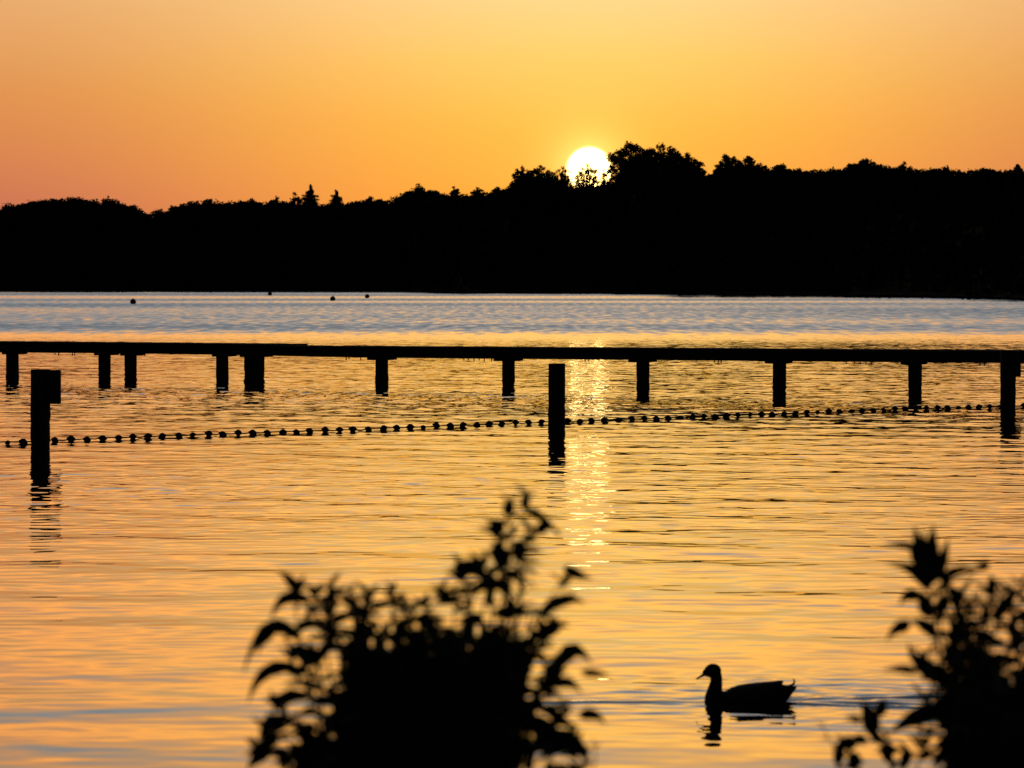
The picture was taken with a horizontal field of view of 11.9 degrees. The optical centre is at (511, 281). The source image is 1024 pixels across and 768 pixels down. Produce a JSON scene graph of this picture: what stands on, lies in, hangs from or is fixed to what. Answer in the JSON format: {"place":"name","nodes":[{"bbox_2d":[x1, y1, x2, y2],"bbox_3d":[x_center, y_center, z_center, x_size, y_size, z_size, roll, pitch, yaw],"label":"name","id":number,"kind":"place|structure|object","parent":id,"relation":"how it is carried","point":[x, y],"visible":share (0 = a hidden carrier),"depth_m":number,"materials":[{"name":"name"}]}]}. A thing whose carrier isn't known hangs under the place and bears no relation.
{"place":"outdoors","nodes":[
{"label":"outdoors","id":0,"kind":"place"},
{"bbox_2d":[243,481,610,767],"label":"leafy shrub","id":1,"kind":"object","parent":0,"point":[429,692],"visible":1,"depth_m":8.82,"materials":[{"name":"black plant"}]},
{"bbox_2d":[0,291,1023,767],"bbox_3d":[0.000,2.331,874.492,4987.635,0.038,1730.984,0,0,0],"label":"water","id":2,"kind":"structure","parent":0,"point":[142,585],"depth_m":51.61,"materials":[{"name":"orange liquid"}]},
{"bbox_2d":[30,369,60,448],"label":"marker post","id":3,"kind":"object","parent":2,"relation":"in","point":[45,388],"visible":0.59,"depth_m":68.36,"materials":[{"name":"brown wood"}]},
{"bbox_2d":[0,341,1023,393],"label":"jetty","id":4,"kind":"object","parent":2,"relation":"in","point":[254,355],"visible":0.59,"depth_m":109.07,"materials":[{"name":"brown wood"}]},
{"bbox_2d":[0,403,1023,443],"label":"float line","id":5,"kind":"object","parent":2,"relation":"on","point":[70,438],"visible":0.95,"depth_m":79.12,"materials":[{"name":"plastic"}]},
{"bbox_2d":[548,363,565,424],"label":"marker post","id":6,"kind":"object","parent":2,"relation":"in","point":[556,394],"visible":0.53,"depth_m":79.53,"materials":[{"name":"brown wood"}]},
{"bbox_2d":[696,664,796,702],"bbox_3d":[1.299,2.278,27.173,0.559,0.321,0.223,0,0,0],"label":"duck","id":7,"kind":"object","parent":2,"relation":"on","point":[778,690],"visible":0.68,"depth_m":27.12},
{"bbox_2d":[1000,350,1020,408],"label":"marker post","id":8,"kind":"object","parent":2,"relation":"in","point":[1010,366],"visible":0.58,"depth_m":89.86,"materials":[{"name":"brown wood"}]},
{"bbox_2d":[0,190,1023,297],"bbox_3d":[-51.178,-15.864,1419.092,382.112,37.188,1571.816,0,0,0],"label":"hill","id":9,"kind":"structure","parent":0,"point":[176,252],"depth_m":1190.25,"materials":[{"name":"black"}]},
{"bbox_2d":[101,195,113,229],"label":"broadleaf tree","id":10,"kind":"object","parent":9,"relation":"on","point":[104,202],"visible":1,"depth_m":1255.03,"materials":[{"name":"black plant"}]},
{"bbox_2d":[240,198,263,231],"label":"broadleaf tree","id":11,"kind":"object","parent":9,"relation":"on","point":[247,216],"visible":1,"depth_m":1224.23,"materials":[{"name":"black plant"}]},
{"bbox_2d":[267,196,287,222],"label":"broadleaf tree","id":12,"kind":"object","parent":9,"relation":"on","point":[276,200],"visible":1,"depth_m":1221.94,"materials":[{"name":"black plant"}]},
{"bbox_2d":[288,192,300,217],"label":"broadleaf tree","id":13,"kind":"object","parent":9,"relation":"on","point":[295,199],"visible":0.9,"depth_m":1219.42,"materials":[{"name":"black plant"}]},
{"bbox_2d":[299,184,319,208],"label":"conifer tree","id":14,"kind":"object","parent":9,"relation":"on","point":[310,196],"visible":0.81,"depth_m":1218.34,"materials":[{"name":"black plant"}]},
{"bbox_2d":[325,189,344,239],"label":"conifer tree","id":15,"kind":"object","parent":9,"relation":"on","point":[335,205],"visible":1,"depth_m":1203.61,"materials":[{"name":"black plant"}]},
{"bbox_2d":[358,196,381,236],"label":"broadleaf tree","id":16,"kind":"object","parent":9,"relation":"on","point":[369,201],"visible":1,"depth_m":1196.27,"materials":[{"name":"black plant"}]},
{"bbox_2d":[402,183,432,241],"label":"broadleaf tree","id":17,"kind":"object","parent":9,"relation":"on","point":[412,205],"visible":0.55,"depth_m":1166.05,"materials":[{"name":"black plant"}]},
{"bbox_2d":[447,186,459,212],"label":"broadleaf tree","id":18,"kind":"object","parent":9,"relation":"on","point":[454,192],"visible":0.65,"depth_m":1076.72,"materials":[{"name":"black plant"}]},
{"bbox_2d":[469,187,489,223],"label":"broadleaf tree","id":19,"kind":"object","parent":9,"relation":"on","point":[478,191],"visible":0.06,"depth_m":1153.25,"materials":[{"name":"black plant"}]},
{"bbox_2d":[491,186,509,212],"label":"broadleaf tree","id":20,"kind":"object","parent":9,"relation":"on","point":[503,192],"visible":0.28,"depth_m":1774.23,"materials":[{"name":"black plant"}]},
{"bbox_2d":[0,159,1023,296],"bbox_3d":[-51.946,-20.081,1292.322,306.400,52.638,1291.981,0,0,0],"label":"woodland","id":21,"kind":"object","parent":9,"relation":"on","point":[565,234],"visible":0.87,"depth_m":991.69,"materials":[{"name":"black plant"}]},
{"bbox_2d":[510,165,528,219],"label":"broadleaf tree","id":22,"kind":"object","parent":9,"relation":"on","point":[519,181],"visible":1,"depth_m":1914.63,"materials":[{"name":"black plant"}]},
{"bbox_2d":[524,165,553,208],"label":"broadleaf tree","id":23,"kind":"object","parent":9,"relation":"on","point":[530,175],"visible":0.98,"depth_m":1909.85,"materials":[{"name":"black plant"}]},
{"bbox_2d":[551,166,571,186],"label":"broadleaf tree","id":24,"kind":"object","parent":9,"relation":"on","point":[562,174],"visible":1,"depth_m":1907.88,"materials":[{"name":"black plant"}]},
{"bbox_2d":[568,174,582,187],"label":"broadleaf tree","id":25,"kind":"object","parent":9,"relation":"on","point":[577,177],"visible":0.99,"depth_m":1906.86,"materials":[{"name":"black plant"}]},
{"bbox_2d":[576,162,600,217],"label":"broadleaf tree","id":26,"kind":"object","parent":9,"relation":"on","point":[587,179],"visible":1,"depth_m":1893.80,"materials":[{"name":"black plant"}]},
{"bbox_2d":[594,168,614,232],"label":"broadleaf tree","id":27,"kind":"object","parent":9,"relation":"on","point":[604,182],"visible":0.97,"depth_m":1891.10,"materials":[{"name":"black plant"}]},
{"bbox_2d":[604,140,645,206],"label":"broadleaf tree","id":28,"kind":"object","parent":9,"relation":"on","point":[619,159],"visible":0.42,"depth_m":1874.93,"materials":[{"name":"black plant"}]},
{"bbox_2d":[634,142,685,205],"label":"broadleaf tree","id":29,"kind":"object","parent":9,"relation":"on","point":[652,160],"visible":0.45,"depth_m":1223.16,"materials":[{"name":"black plant"}]},
{"bbox_2d":[671,152,706,198],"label":"broadleaf tree","id":30,"kind":"object","parent":9,"relation":"on","point":[688,160],"visible":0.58,"depth_m":973.13,"materials":[{"name":"black plant"}]},
{"bbox_2d":[709,154,740,208],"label":"broadleaf tree","id":31,"kind":"object","parent":9,"relation":"on","point":[726,159],"visible":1,"depth_m":951.41,"materials":[{"name":"black plant"}]},
{"bbox_2d":[733,155,762,211],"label":"broadleaf tree","id":32,"kind":"object","parent":9,"relation":"on","point":[747,177],"visible":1,"depth_m":946.53,"materials":[{"name":"black plant"}]},
{"bbox_2d":[761,163,793,215],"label":"broadleaf tree","id":33,"kind":"object","parent":9,"relation":"on","point":[781,182],"visible":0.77,"depth_m":938.08,"materials":[{"name":"black plant"}]},
{"bbox_2d":[840,158,875,227],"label":"broadleaf tree","id":34,"kind":"object","parent":9,"relation":"on","point":[847,195],"visible":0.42,"depth_m":897.70,"materials":[{"name":"black plant"}]},
{"bbox_2d":[892,161,911,198],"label":"broadleaf tree","id":35,"kind":"object","parent":9,"relation":"on","point":[904,163],"visible":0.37,"depth_m":867.24,"materials":[{"name":"black plant"}]},
{"bbox_2d":[1011,164,1023,177],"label":"conifer tree","id":36,"kind":"object","parent":9,"relation":"on","point":[1018,168],"visible":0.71,"depth_m":732.94,"materials":[{"name":"black plant"}]},
{"bbox_2d":[0,0,1023,213],"label":"sky","id":37,"kind":"structure","parent":0,"point":[149,105],"materials":[{"name":"orange"}]},
{"bbox_2d":[817,698,931,767],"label":"plant","id":38,"kind":"object","parent":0,"point":[871,726],"visible":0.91,"depth_m":9.59,"materials":[{"name":"black plant"}]},
{"bbox_2d":[882,524,1023,767],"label":"leafy shrub","id":39,"kind":"object","parent":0,"point":[975,711],"visible":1,"depth_m":9.16,"materials":[{"name":"black plant"}]}
]}

